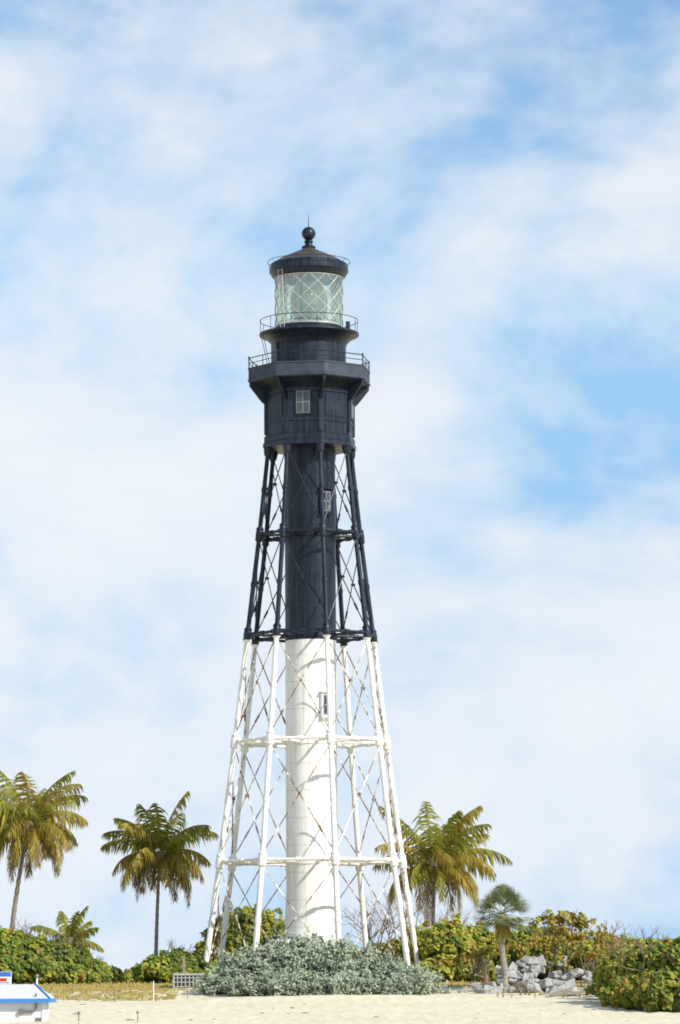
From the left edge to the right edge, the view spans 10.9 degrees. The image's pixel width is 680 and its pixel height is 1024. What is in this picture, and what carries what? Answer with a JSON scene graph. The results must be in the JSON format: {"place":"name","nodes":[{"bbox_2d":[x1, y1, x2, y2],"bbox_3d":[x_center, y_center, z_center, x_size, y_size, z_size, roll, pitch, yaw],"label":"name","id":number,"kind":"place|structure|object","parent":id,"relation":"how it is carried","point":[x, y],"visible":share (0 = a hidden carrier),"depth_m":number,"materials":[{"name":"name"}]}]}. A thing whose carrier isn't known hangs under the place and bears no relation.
{"place":"outdoors","nodes":[
{"label":"outdoors","id":0,"kind":"place"},
{"bbox_2d":[12,980,591,1000],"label":"lawn grass","id":1,"kind":"structure","parent":0,"point":[123,988],"depth_m":187.10,"materials":[{"name":"yellow plant"}]},
{"bbox_2d":[0,985,679,1023],"bbox_3d":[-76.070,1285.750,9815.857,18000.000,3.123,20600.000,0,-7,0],"label":"sand ground","id":2,"kind":"structure","parent":0,"point":[455,1007],"depth_m":163.78,"materials":[{"name":"beige sand"}]},
{"bbox_2d":[0,983,55,1021],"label":"boat","id":3,"kind":"object","parent":2,"relation":"on","point":[24,1002],"visible":0.99,"depth_m":153.41,"materials":[{"name":"white plastic"}]},
{"bbox_2d":[0,972,38,984],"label":"beach sign","id":4,"kind":"object","parent":3,"relation":"attached to","point":[5,977],"visible":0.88,"depth_m":157.47,"materials":[{"name":"white"}]},
{"bbox_2d":[8,917,55,940],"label":"bare branches","id":5,"kind":"object","parent":2,"relation":"on","point":[22,928],"visible":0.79,"depth_m":200.64,"materials":[{"name":"wood"}]},
{"bbox_2d":[0,770,87,930],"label":"palm tree","id":6,"kind":"object","parent":2,"relation":"on","point":[42,827],"visible":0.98,"depth_m":204.59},
{"bbox_2d":[30,906,103,957],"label":"palm tree","id":7,"kind":"object","parent":2,"relation":"on","point":[81,932],"visible":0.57,"depth_m":247.82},
{"bbox_2d":[77,981,188,1022],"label":"posts","id":8,"kind":"object","parent":2,"relation":"on","point":[115,989],"visible":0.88,"depth_m":177.27,"materials":[{"name":"brown wood"}]},
{"bbox_2d":[100,791,218,954],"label":"palm tree","id":9,"kind":"object","parent":2,"relation":"on","point":[170,857],"visible":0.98,"depth_m":206.34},
{"bbox_2d":[172,956,202,987],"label":"lattice fence","id":10,"kind":"object","parent":2,"relation":"on","point":[185,980],"visible":0.62,"depth_m":187.30,"materials":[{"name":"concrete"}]},
{"bbox_2d":[203,214,419,980],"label":"lighthouse","id":11,"kind":"object","parent":2,"relation":"on","point":[309,385],"visible":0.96,"depth_m":199.92,"materials":[{"name":"paint"}]},
{"bbox_2d":[190,923,447,996],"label":"silver bush","id":12,"kind":"object","parent":2,"relation":"on","point":[391,980],"depth_m":183.03,"materials":[{"name":"plant"}]},
{"bbox_2d":[0,904,679,1012],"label":"bare branches","id":13,"kind":"object","parent":2,"relation":"on","point":[675,1005],"visible":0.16,"depth_m":195.51,"materials":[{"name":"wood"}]},
{"bbox_2d":[33,932,88,950],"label":"bare branches","id":14,"kind":"object","parent":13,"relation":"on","point":[77,945],"visible":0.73,"depth_m":201.14,"materials":[{"name":"wood"}]},
{"bbox_2d":[168,940,203,957],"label":"bare branches","id":15,"kind":"object","parent":13,"relation":"on","point":[171,943],"visible":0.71,"depth_m":197.68,"materials":[{"name":"wood"}]},
{"bbox_2d":[57,990,627,1023],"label":"beach debris","id":16,"kind":"object","parent":2,"relation":"on","point":[299,995],"visible":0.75,"depth_m":176.83,"materials":[{"name":"brown wood"}]},
{"bbox_2d":[351,910,390,955],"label":"dead shrub branches","id":17,"kind":"object","parent":2,"relation":"on","point":[371,926],"visible":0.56,"depth_m":207.20,"materials":[{"name":"wood"}]},
{"bbox_2d":[340,890,428,956],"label":"dead shrub branches","id":18,"kind":"object","parent":2,"relation":"on","point":[389,933],"visible":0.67,"depth_m":206.44,"materials":[{"name":"brown wood"}]},
{"bbox_2d":[373,895,476,933],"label":"dead shrub branches","id":19,"kind":"object","parent":2,"relation":"on","point":[450,907],"visible":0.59,"depth_m":205.31,"materials":[{"name":"wood"}]},
{"bbox_2d":[372,801,512,925],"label":"palm tree","id":20,"kind":"object","parent":2,"relation":"on","point":[448,856],"visible":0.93,"depth_m":210.38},
{"bbox_2d":[427,915,467,931],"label":"bare branches","id":21,"kind":"object","parent":2,"relation":"on","point":[447,919],"visible":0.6,"depth_m":201.43,"materials":[{"name":"wood"}]},
{"bbox_2d":[467,954,493,982],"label":"dead shrub branches","id":22,"kind":"object","parent":2,"relation":"on","point":[485,977],"visible":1,"depth_m":185.49,"materials":[{"name":"brown wood"}]},
{"bbox_2d":[470,883,533,992],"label":"palm tree","id":23,"kind":"object","parent":2,"relation":"on","point":[503,925],"visible":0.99,"depth_m":183.53,"materials":[{"name":"green plant"}]},
{"bbox_2d":[444,955,592,993],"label":"rocks","id":24,"kind":"object","parent":2,"relation":"on","point":[567,980],"visible":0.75,"depth_m":183.99,"materials":[{"name":"grey stone"}]},
{"bbox_2d":[511,979,530,994],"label":"dead shrub branches","id":25,"kind":"object","parent":2,"relation":"on","point":[518,984],"visible":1,"depth_m":181.32,"materials":[{"name":"brown wood"}]},
{"bbox_2d":[526,908,584,979],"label":"dead shrub branches","id":26,"kind":"object","parent":2,"relation":"on","point":[554,934],"visible":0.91,"depth_m":188.48,"materials":[{"name":"brown wood"}]},
{"bbox_2d":[539,987,595,997],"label":"driftwood branches","id":27,"kind":"object","parent":2,"relation":"on","point":[569,994],"visible":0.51,"depth_m":177.55,"materials":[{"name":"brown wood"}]},
{"bbox_2d":[582,961,596,983],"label":"dead shrub branches","id":28,"kind":"object","parent":2,"relation":"on","point":[587,968],"visible":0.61,"depth_m":185.40,"materials":[{"name":"wood"}]},
{"bbox_2d":[570,920,632,941],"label":"bare branches","id":29,"kind":"object","parent":2,"relation":"on","point":[614,931],"visible":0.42,"depth_m":200.63,"materials":[{"name":"wood"}]},
{"bbox_2d":[592,938,621,965],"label":"bare branches","id":30,"kind":"object","parent":2,"relation":"on","point":[603,947],"visible":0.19,"depth_m":189.31,"materials":[{"name":"brown wood"}]},
{"bbox_2d":[606,927,662,959],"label":"dead shrub branches","id":31,"kind":"object","parent":2,"relation":"on","point":[621,945],"visible":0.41,"depth_m":169.98,"materials":[{"name":"brown wood"}]},
{"bbox_2d":[614,937,657,971],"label":"dead shrub branches","id":32,"kind":"object","parent":2,"relation":"on","point":[640,946],"visible":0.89,"depth_m":166.16,"materials":[{"name":"wood"}]},
{"bbox_2d":[623,925,671,940],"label":"bare branches","id":33,"kind":"object","parent":2,"relation":"on","point":[643,934],"visible":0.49,"depth_m":199.89,"materials":[{"name":"wood"}]},
{"bbox_2d":[0,0,679,971],"label":"sky","id":34,"kind":"structure","parent":0,"point":[497,182],"materials":[{"name":"blue"}]}
]}

